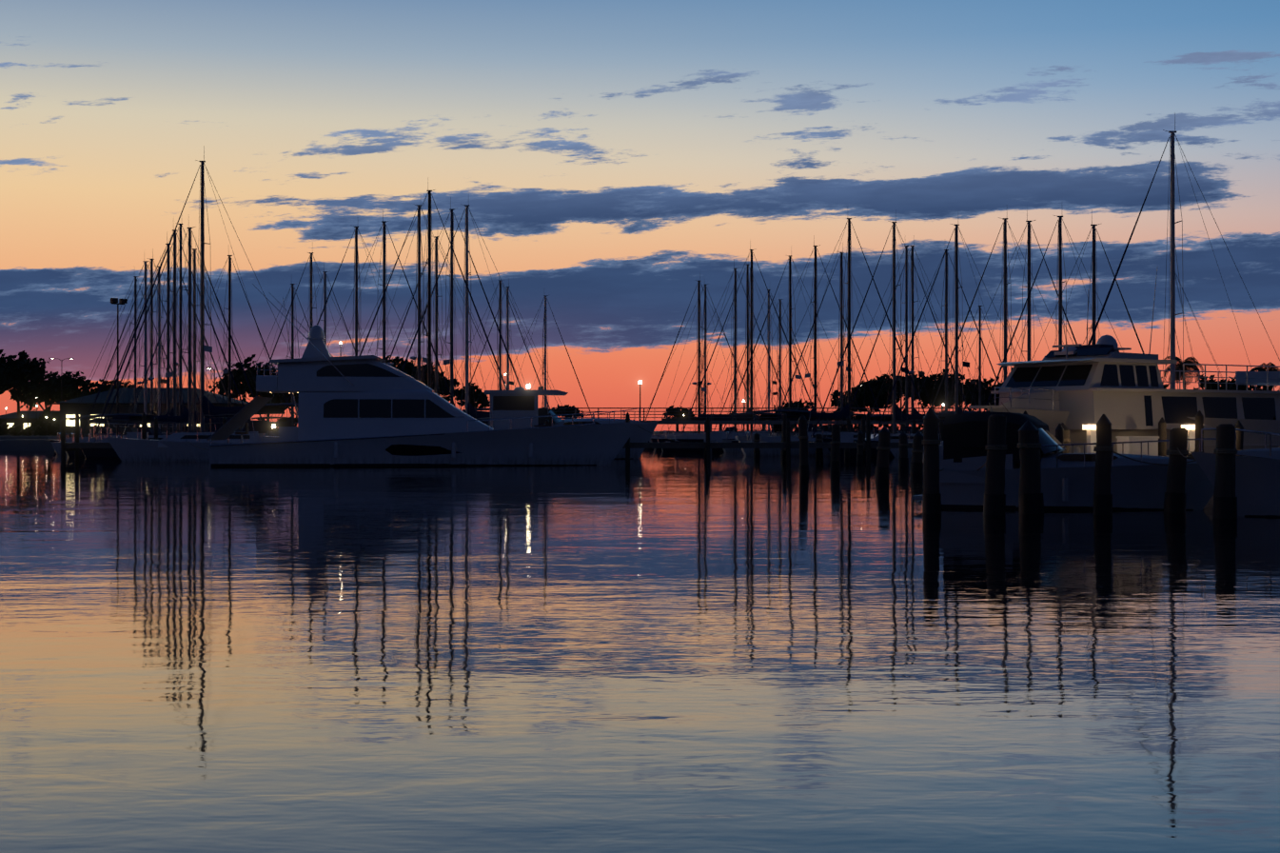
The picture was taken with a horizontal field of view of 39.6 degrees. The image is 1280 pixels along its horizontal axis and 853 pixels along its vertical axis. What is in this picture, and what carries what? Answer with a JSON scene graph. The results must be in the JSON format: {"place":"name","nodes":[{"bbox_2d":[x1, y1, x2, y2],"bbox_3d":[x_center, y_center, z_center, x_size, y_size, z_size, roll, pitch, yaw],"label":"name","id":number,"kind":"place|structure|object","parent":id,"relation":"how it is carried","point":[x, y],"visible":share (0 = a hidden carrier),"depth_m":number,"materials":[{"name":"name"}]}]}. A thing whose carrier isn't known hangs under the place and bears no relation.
{"place":"outdoors","nodes":[
{"label":"outdoors","id":0,"kind":"place"},
{"bbox_2d":[0,435,59,439],"bbox_3d":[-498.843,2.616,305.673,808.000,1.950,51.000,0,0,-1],"label":"shore ground","id":1,"kind":"structure","parent":0,"point":[25,437],"depth_m":284.02,"materials":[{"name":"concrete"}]},
{"bbox_2d":[0,438,60,451],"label":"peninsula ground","id":2,"kind":"structure","parent":0,"point":[31,444],"depth_m":162.42,"materials":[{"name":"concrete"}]},
{"bbox_2d":[50,387,248,439],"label":"marina office","id":3,"kind":"structure","parent":2,"relation":"on","point":[68,406],"depth_m":171.49,"materials":[{"name":"paint"}]},
{"bbox_2d":[110,297,127,433],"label":"lamp post","id":4,"kind":"object","parent":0,"point":[113,301],"visible":0.85,"depth_m":149.50,"materials":[{"name":"grey metal"}]},
{"bbox_2d":[0,431,858,435],"bbox_3d":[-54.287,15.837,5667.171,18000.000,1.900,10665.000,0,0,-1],"label":"shore ground","id":5,"kind":"structure","parent":0,"point":[657,433],"depth_m":449.70,"materials":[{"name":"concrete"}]},
{"bbox_2d":[0,354,25,393],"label":"tree","id":6,"kind":"object","parent":5,"relation":"on","point":[9,372],"visible":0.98,"depth_m":342.45,"materials":[{"name":"green plant"}]},
{"bbox_2d":[0,349,50,414],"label":"tree","id":7,"kind":"object","parent":5,"relation":"on","point":[28,365],"visible":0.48,"depth_m":350.46,"materials":[{"name":"green plant"}]},
{"bbox_2d":[0,406,59,435],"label":"shrub row","id":8,"kind":"object","parent":5,"relation":"on","point":[42,429],"visible":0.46,"depth_m":341.41,"materials":[{"name":"green plant"}]},
{"bbox_2d":[0,410,59,434],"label":"shore building","id":9,"kind":"structure","parent":5,"relation":"on","point":[12,418],"depth_m":348.83,"materials":[{"name":"paint"}]},
{"bbox_2d":[9,370,77,433],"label":"tree","id":10,"kind":"object","parent":5,"relation":"on","point":[48,392],"visible":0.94,"depth_m":344.24,"materials":[{"name":"green plant"}]},
{"bbox_2d":[48,370,97,400],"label":"tree","id":11,"kind":"object","parent":5,"relation":"on","point":[67,378],"visible":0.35,"depth_m":352.09,"materials":[{"name":"green plant"}]},
{"bbox_2d":[72,377,132,397],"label":"tree","id":12,"kind":"object","parent":5,"relation":"on","point":[97,384],"visible":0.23,"depth_m":345.40,"materials":[{"name":"green plant"}]},
{"bbox_2d":[206,357,264,402],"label":"tree","id":13,"kind":"object","parent":5,"relation":"on","point":[239,375],"visible":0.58,"depth_m":341.74,"materials":[{"name":"green plant"}]},
{"bbox_2d":[222,354,278,420],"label":"tree","id":14,"kind":"object","parent":5,"relation":"on","point":[250,360],"visible":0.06,"depth_m":346.92,"materials":[{"name":"green plant"}]},
{"bbox_2d":[254,392,298,426],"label":"tree","id":15,"kind":"object","parent":5,"relation":"on","point":[274,400],"visible":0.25,"depth_m":340.66,"materials":[{"name":"green plant"}]},
{"bbox_2d":[385,354,439,377],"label":"tree","id":16,"kind":"object","parent":5,"relation":"on","point":[396,361],"visible":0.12,"depth_m":349.03,"materials":[{"name":"green plant"}]},
{"bbox_2d":[407,365,464,401],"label":"tree","id":17,"kind":"object","parent":5,"relation":"on","point":[441,389],"visible":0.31,"depth_m":343.68,"materials":[{"name":"green plant"}]},
{"bbox_2d":[454,380,490,411],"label":"tree","id":18,"kind":"object","parent":5,"relation":"on","point":[475,389],"visible":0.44,"depth_m":349.52,"materials":[{"name":"green plant"}]},
{"bbox_2d":[550,404,583,416],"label":"tree","id":19,"kind":"object","parent":5,"relation":"on","point":[565,409],"visible":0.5,"depth_m":397.74,"materials":[{"name":"green plant"}]},
{"bbox_2d":[662,404,695,416],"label":"tree","id":20,"kind":"object","parent":5,"relation":"on","point":[676,409],"visible":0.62,"depth_m":377.61,"materials":[{"name":"green plant"}]},
{"bbox_2d":[773,397,813,428],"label":"tree","id":21,"kind":"object","parent":5,"relation":"on","point":[796,403],"visible":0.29,"depth_m":350.09,"materials":[{"name":"green plant"}]},
{"bbox_2d":[829,388,879,413],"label":"tree","id":22,"kind":"object","parent":5,"relation":"on","point":[860,396],"visible":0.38,"depth_m":346.26,"materials":[{"name":"green plant"}]},
{"bbox_2d":[850,379,900,425],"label":"tree","id":23,"kind":"object","parent":5,"relation":"on","point":[883,403],"visible":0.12,"depth_m":348.65,"materials":[{"name":"green plant"}]},
{"bbox_2d":[855,373,933,430],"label":"tree","id":24,"kind":"object","parent":5,"relation":"on","point":[876,386],"visible":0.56,"depth_m":343.58,"materials":[{"name":"green plant"}]},
{"bbox_2d":[897,375,944,411],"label":"tree","id":25,"kind":"object","parent":5,"relation":"on","point":[925,401],"visible":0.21,"depth_m":347.87,"materials":[{"name":"green plant"}]},
{"bbox_2d":[928,368,989,411],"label":"tree","id":26,"kind":"object","parent":5,"relation":"on","point":[968,395],"visible":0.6,"depth_m":342.07,"materials":[{"name":"green plant"}]},
{"bbox_2d":[964,376,1003,411],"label":"tree","id":27,"kind":"object","parent":5,"relation":"on","point":[989,385],"visible":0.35,"depth_m":347.42,"materials":[{"name":"green plant"}]},
{"bbox_2d":[0,448,1279,852],"bbox_3d":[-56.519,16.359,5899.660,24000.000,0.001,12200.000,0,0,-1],"label":"harbour water","id":28,"kind":"structure","parent":0,"point":[651,650],"depth_m":14.03,"materials":[{"name":"blue liquid"}]},
{"bbox_2d":[50,275,196,442],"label":"sailboat","id":29,"kind":"object","parent":28,"relation":"on","point":[105,431],"visible":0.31,"depth_m":159.43,"materials":[{"name":"blue"}]},
{"bbox_2d":[51,260,209,453],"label":"sailboat","id":30,"kind":"object","parent":28,"relation":"on","point":[56,445],"visible":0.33,"depth_m":139.50,"materials":[{"name":"blue"}]},
{"bbox_2d":[80,251,219,438],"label":"sailboat","id":31,"kind":"object","parent":28,"relation":"on","point":[150,324],"visible":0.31,"depth_m":151.46,"materials":[{"name":"blue"}]},
{"bbox_2d":[73,232,241,442],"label":"sailboat","id":32,"kind":"object","parent":28,"relation":"on","point":[125,430],"visible":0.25,"depth_m":130.54,"materials":[{"name":"blue"}]},
{"bbox_2d":[90,265,224,437],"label":"sailboat","id":33,"kind":"object","parent":28,"relation":"on","point":[159,289],"visible":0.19,"depth_m":145.48,"materials":[{"name":"blue"}]},
{"bbox_2d":[65,229,250,456],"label":"sailboat","id":34,"kind":"object","parent":28,"relation":"on","point":[168,373],"visible":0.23,"depth_m":125.53,"materials":[{"name":"blue"}]},
{"bbox_2d":[80,226,270,458],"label":"sailboat","id":35,"kind":"object","parent":28,"relation":"on","point":[184,418],"visible":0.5,"depth_m":119.55,"materials":[{"name":"blue"}]},
{"bbox_2d":[100,222,275,437],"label":"sailboat","id":36,"kind":"object","parent":28,"relation":"on","point":[214,426],"visible":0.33,"depth_m":137.52,"materials":[{"name":"blue"}]},
{"bbox_2d":[93,145,298,461],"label":"sailboat","id":37,"kind":"object","parent":28,"relation":"on","point":[175,447],"visible":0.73,"depth_m":106.18,"materials":[{"name":"blue"}]},
{"bbox_2d":[120,248,277,437],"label":"sailboat","id":38,"kind":"object","parent":28,"relation":"on","point":[213,420],"visible":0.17,"depth_m":133.57,"materials":[{"name":"blue"}]},
{"bbox_2d":[151,254,295,429],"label":"sailboat","id":39,"kind":"object","parent":28,"relation":"on","point":[228,324],"visible":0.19,"depth_m":149.59,"materials":[{"name":"blue"}]},
{"bbox_2d":[236,283,310,432],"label":"sailboat","id":40,"kind":"object","parent":28,"relation":"on","point":[288,422],"visible":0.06,"depth_m":149.59,"materials":[{"name":"blue"}]},
{"bbox_2d":[240,252,354,432],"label":"sailboat","id":41,"kind":"object","parent":28,"relation":"on","point":[310,293],"visible":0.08,"depth_m":145.66,"materials":[{"name":"blue"}]},
{"bbox_2d":[250,261,354,424],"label":"sailboat","id":42,"kind":"object","parent":28,"relation":"on","point":[324,316],"visible":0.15,"depth_m":157.62,"materials":[{"name":"blue"}]},
{"bbox_2d":[275,225,427,432],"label":"sailboat","id":43,"kind":"object","parent":28,"relation":"on","point":[356,263],"visible":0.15,"depth_m":131.67,"materials":[{"name":"blue"}]},
{"bbox_2d":[292,209,454,425],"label":"sailboat","id":44,"kind":"object","parent":28,"relation":"on","point":[384,276],"visible":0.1,"depth_m":127.69,"materials":[{"name":"blue"}]},
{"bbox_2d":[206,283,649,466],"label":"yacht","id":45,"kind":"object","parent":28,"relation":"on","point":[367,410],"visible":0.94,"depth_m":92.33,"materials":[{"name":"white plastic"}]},
{"bbox_2d":[353,189,508,393],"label":"sailboat","id":46,"kind":"object","parent":28,"relation":"on","point":[429,317],"visible":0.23,"depth_m":119.77,"materials":[{"name":"blue"}]},
{"bbox_2d":[359,204,504,419],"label":"sailboat","id":47,"kind":"object","parent":28,"relation":"on","point":[420,312],"visible":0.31,"depth_m":125.71,"materials":[{"name":"blue"}]},
{"bbox_2d":[387,236,506,423],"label":"sailboat","id":48,"kind":"object","parent":28,"relation":"on","point":[436,364],"visible":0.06,"depth_m":141.72,"materials":[{"name":"blue"}]},
{"bbox_2d":[385,196,539,427],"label":"sailboat","id":49,"kind":"object","parent":28,"relation":"on","point":[451,357],"visible":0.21,"depth_m":127.73,"materials":[{"name":"blue"}]},
{"bbox_2d":[401,204,564,418],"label":"sailboat","id":50,"kind":"object","parent":28,"relation":"on","point":[471,410],"visible":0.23,"depth_m":123.74,"materials":[{"name":"blue"}]},
{"bbox_2d":[446,272,550,423],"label":"sailboat","id":51,"kind":"object","parent":28,"relation":"on","point":[500,360],"visible":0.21,"depth_m":171.77,"materials":[{"name":"blue"}]},
{"bbox_2d":[60,412,943,460],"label":"dock row","id":52,"kind":"object","parent":28,"relation":"in","point":[786,444],"visible":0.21,"depth_m":110.83,"materials":[{"name":"brown wood"}]},
{"bbox_2d":[461,277,571,427],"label":"sailboat","id":53,"kind":"object","parent":28,"relation":"on","point":[508,382],"visible":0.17,"depth_m":183.80,"materials":[{"name":"blue"}]},
{"bbox_2d":[501,295,591,425],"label":"sailboat","id":54,"kind":"object","parent":28,"relation":"on","point":[544,337],"visible":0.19,"depth_m":179.79,"materials":[{"name":"blue"}]},
{"bbox_2d":[484,373,658,458],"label":"motorboat","id":55,"kind":"object","parent":28,"relation":"on","point":[518,402],"visible":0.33,"depth_m":114.43,"materials":[{"name":"white plastic"}]},
{"bbox_2d":[642,283,762,442],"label":"sailboat","id":56,"kind":"object","parent":28,"relation":"on","point":[704,384],"visible":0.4,"depth_m":189.93,"materials":[{"name":"blue"}]},
{"bbox_2d":[645,279,767,449],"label":"sailboat","id":57,"kind":"object","parent":28,"relation":"on","point":[699,393],"visible":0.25,"depth_m":171.92,"materials":[{"name":"blue"}]},
{"bbox_2d":[650,258,798,450],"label":"sailboat","id":58,"kind":"object","parent":28,"relation":"on","point":[736,385],"visible":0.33,"depth_m":171.95,"materials":[{"name":"blue"}]},
{"bbox_2d":[657,244,821,451],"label":"sailboat","id":59,"kind":"object","parent":28,"relation":"on","point":[686,438],"visible":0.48,"depth_m":159.92,"materials":[{"name":"blue"}]},
{"bbox_2d":[681,264,807,433],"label":"sailboat","id":60,"kind":"object","parent":28,"relation":"on","point":[748,305],"visible":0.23,"depth_m":182.00,"materials":[{"name":"blue"}]},
{"bbox_2d":[713,289,823,431],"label":"sailboat","id":61,"kind":"object","parent":28,"relation":"on","point":[769,351],"visible":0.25,"depth_m":192.00,"materials":[{"name":"blue"}]},
{"bbox_2d":[551,407,987,452],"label":"dock","id":62,"kind":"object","parent":28,"relation":"on","point":[736,422],"visible":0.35,"depth_m":148.60,"materials":[{"name":"wood"}]},
{"bbox_2d":[719,298,822,431],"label":"sailboat","id":63,"kind":"object","parent":28,"relation":"on","point":[779,363],"visible":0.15,"depth_m":200.03,"materials":[{"name":"blue"}]},
{"bbox_2d":[721,255,862,433],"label":"sailboat","id":64,"kind":"object","parent":28,"relation":"on","point":[827,427],"visible":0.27,"depth_m":160.00,"materials":[{"name":"blue"}]},
{"bbox_2d":[797,413,809,475],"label":"piling","id":65,"kind":"object","parent":28,"relation":"in","point":[803,437],"visible":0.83,"depth_m":71.85,"materials":[{"name":"brown wood"}]},
{"bbox_2d":[722,235,888,452],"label":"sailboat","id":66,"kind":"object","parent":28,"relation":"on","point":[751,437],"visible":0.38,"depth_m":151.98,"materials":[{"name":"blue"}]},
{"bbox_2d":[738,216,925,455],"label":"sailboat","id":67,"kind":"object","parent":28,"relation":"on","point":[844,413],"visible":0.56,"depth_m":131.97,"materials":[{"name":"blue"}]},
{"bbox_2d":[829,424,841,471],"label":"piling","id":68,"kind":"object","parent":28,"relation":"in","point":[835,461],"visible":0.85,"depth_m":81.86,"materials":[{"name":"brown wood"}]},
{"bbox_2d":[769,247,923,435],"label":"sailboat","id":69,"kind":"object","parent":28,"relation":"on","point":[841,282],"visible":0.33,"depth_m":150.07,"materials":[{"name":"blue"}]},
{"bbox_2d":[781,415,916,442],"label":"dock pier","id":70,"kind":"structure","parent":28,"relation":"in","point":[849,426],"depth_m":126.14,"materials":[{"name":"brown wood"}]},
{"bbox_2d":[856,430,864,462],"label":"piling","id":71,"kind":"object","parent":28,"relation":"in","point":[859,452],"visible":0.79,"depth_m":103.92,"materials":[{"name":"brown wood"}]},
{"bbox_2d":[874,426,890,478],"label":"piling","id":72,"kind":"object","parent":28,"relation":"in","point":[882,467],"visible":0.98,"depth_m":67.86,"materials":[{"name":"brown wood"}]},
{"bbox_2d":[811,220,979,456],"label":"sailboat","id":73,"kind":"object","parent":28,"relation":"on","point":[897,414],"visible":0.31,"depth_m":126.00,"materials":[{"name":"blue"}]},
{"bbox_2d":[822,245,969,433],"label":"sailboat","id":74,"kind":"object","parent":28,"relation":"on","point":[858,416],"visible":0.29,"depth_m":142.06,"materials":[{"name":"blue"}]},
{"bbox_2d":[898,431,908,466],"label":"piling","id":75,"kind":"object","parent":28,"relation":"in","point":[903,458],"visible":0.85,"depth_m":91.90,"materials":[{"name":"brown wood"}]},
{"bbox_2d":[840,244,986,433],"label":"sailboat","id":76,"kind":"object","parent":28,"relation":"on","point":[921,372],"visible":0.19,"depth_m":150.07,"materials":[{"name":"blue"}]},
{"bbox_2d":[910,431,924,472],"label":"piling","id":77,"kind":"object","parent":28,"relation":"in","point":[916,462],"visible":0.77,"depth_m":77.89,"materials":[{"name":"brown wood"}]},
{"bbox_2d":[856,248,1000,433],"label":"sailboat","id":78,"kind":"object","parent":28,"relation":"on","point":[946,274],"visible":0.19,"depth_m":140.12,"materials":[{"name":"blue"}]},
{"bbox_2d":[921,407,941,513],"bbox_3d":[6.475,1.360,39.499,0.461,3.553,0.445,0,0,-1],"label":"piling","id":79,"kind":"object","parent":28,"relation":"in","point":[931,442],"visible":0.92,"depth_m":39.35,"materials":[{"name":"brown wood"}]},
{"bbox_2d":[873,223,1019,457],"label":"sailboat","id":80,"kind":"object","parent":28,"relation":"on","point":[896,451],"visible":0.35,"depth_m":122.08,"materials":[{"name":"blue"}]},
{"bbox_2d":[934,305,1004,411],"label":"sailboat","id":81,"kind":"object","parent":28,"relation":"on","point":[979,366],"visible":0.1,"depth_m":172.20,"materials":[{"name":"blue"}]},
{"bbox_2d":[919,216,1063,433],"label":"sailboat","id":82,"kind":"object","parent":28,"relation":"on","point":[1006,283],"visible":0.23,"depth_m":112.11,"materials":[{"name":"blue"}]},
{"bbox_2d":[983,413,1007,514],"bbox_3d":[7.786,1.432,39.026,0.578,3.406,0.487,0,0,-1],"label":"piling","id":83,"kind":"object","parent":28,"relation":"in","point":[994,495],"visible":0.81,"depth_m":38.85,"materials":[{"name":"brown wood"}]},
{"bbox_2d":[922,212,1077,460],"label":"sailboat","id":84,"kind":"object","parent":28,"relation":"on","point":[1029,303],"visible":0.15,"depth_m":110.12,"materials":[{"name":"blue"}]},
{"bbox_2d":[1016,419,1043,513],"bbox_3d":[8.699,1.499,39.541,0.654,3.276,0.571,0,0,-1],"label":"piling","id":85,"kind":"object","parent":28,"relation":"in","point":[1031,500],"visible":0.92,"depth_m":39.35,"materials":[{"name":"brown wood"}]},
{"bbox_2d":[983,215,1123,412],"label":"sailboat","id":86,"kind":"object","parent":28,"relation":"on","point":[1059,282],"visible":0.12,"depth_m":106.13,"materials":[{"name":"blue"}]},
{"bbox_2d":[911,411,1216,510],"bbox_3d":[10.368,1.054,42.408,7.312,2.812,3.019,0,0,21],"label":"boat","id":87,"kind":"object","parent":28,"relation":"on","point":[1067,481],"visible":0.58,"depth_m":41.46,"materials":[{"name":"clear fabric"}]},
{"bbox_2d":[1060,422,1070,452],"bbox_3d":[13.533,1.530,57.089,0.627,3.300,0.572,0,0,-1],"label":"piling","id":88,"kind":"object","parent":28,"relation":"in","point":[1067,439],"visible":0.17,"depth_m":56.92,"materials":[{"name":"brown wood"}]},
{"bbox_2d":[187,402,1200,471],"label":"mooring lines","id":89,"kind":"object","parent":88,"relation":"attached to","point":[985,462],"visible":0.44,"depth_m":40.09,"materials":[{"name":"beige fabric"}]},
{"bbox_2d":[1031,215,1143,359],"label":"sailboat","id":90,"kind":"object","parent":28,"relation":"on","point":[1094,230],"visible":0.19,"depth_m":104.15,"materials":[{"name":"blue"}]},
{"bbox_2d":[1092,413,1113,514],"bbox_3d":[10.173,1.429,39.038,0.446,3.412,0.448,0,0,-1],"label":"piling","id":91,"kind":"object","parent":28,"relation":"in","point":[1103,448],"visible":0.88,"depth_m":38.89,"materials":[{"name":"brown wood"}]},
{"bbox_2d":[968,269,1279,455],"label":"yacht","id":92,"kind":"object","parent":28,"relation":"on","point":[1073,387],"visible":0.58,"depth_m":61.09,"materials":[{"name":"white plastic"}]},
{"bbox_2d":[1023,410,1277,463],"bbox_3d":[17.673,1.232,58.122,11.097,3.504,2.200,0,0,-22],"label":"finger dock","id":93,"kind":"object","parent":28,"relation":"on","point":[1157,448],"visible":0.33,"depth_m":57.65,"materials":[{"name":"white"}]},
{"bbox_2d":[1163,427,1188,512],"bbox_3d":[12.060,1.585,40.066,0.631,3.106,0.487,0,0,-1],"label":"piling","id":94,"kind":"object","parent":28,"relation":"in","point":[1175,499],"visible":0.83,"depth_m":39.90,"materials":[{"name":"brown wood"}]},
{"bbox_2d":[1088,118,1279,390],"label":"sailboat","id":95,"kind":"object","parent":28,"relation":"on","point":[1171,335],"visible":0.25,"depth_m":84.11,"materials":[{"name":"blue"}]},
{"bbox_2d":[1212,423,1237,518],"bbox_3d":[12.368,1.541,37.569,0.511,3.182,0.487,0,0,-1],"label":"piling","id":96,"kind":"object","parent":28,"relation":"in","point":[1225,498],"visible":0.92,"depth_m":37.39,"materials":[{"name":"brown wood"}]},
{"bbox_2d":[1190,428,1279,516],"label":"boat","id":97,"kind":"object","parent":28,"relation":"on","point":[1257,486],"visible":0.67,"depth_m":38.01,"materials":[{"name":"blue plastic"}]},
{"bbox_2d":[1234,420,1243,455],"bbox_3d":[19.471,1.491,58.130,0.548,3.383,0.443,0,0,-1],"label":"piling","id":98,"kind":"object","parent":28,"relation":"in","point":[1238,424],"visible":0.15,"depth_m":57.97,"materials":[{"name":"brown wood"}]},
{"bbox_2d":[0,0,1279,431],"label":"sky","id":99,"kind":"structure","parent":0,"point":[607,158],"materials":[{"name":"blue"}]},
{"bbox_3d":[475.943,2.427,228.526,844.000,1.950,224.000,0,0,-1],"label":"shore ground","id":100,"kind":"structure","parent":0,"visible":0},
{"bbox_2d":[1163,355,1203,389],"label":"palm","id":101,"kind":"object","parent":100,"relation":"on","point":[1189,360],"visible":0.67,"depth_m":205.26,"materials":[{"name":"green plant"}]},
{"bbox_2d":[1193,374,1273,390],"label":"tree","id":102,"kind":"object","parent":100,"relation":"on","point":[1230,386],"visible":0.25,"depth_m":238.82,"materials":[{"name":"green plant"}]},
{"bbox_2d":[1249,362,1279,391],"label":"palm","id":103,"kind":"object","parent":100,"relation":"on","point":[1259,368],"visible":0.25,"depth_m":215.47,"materials":[{"name":"green plant"}]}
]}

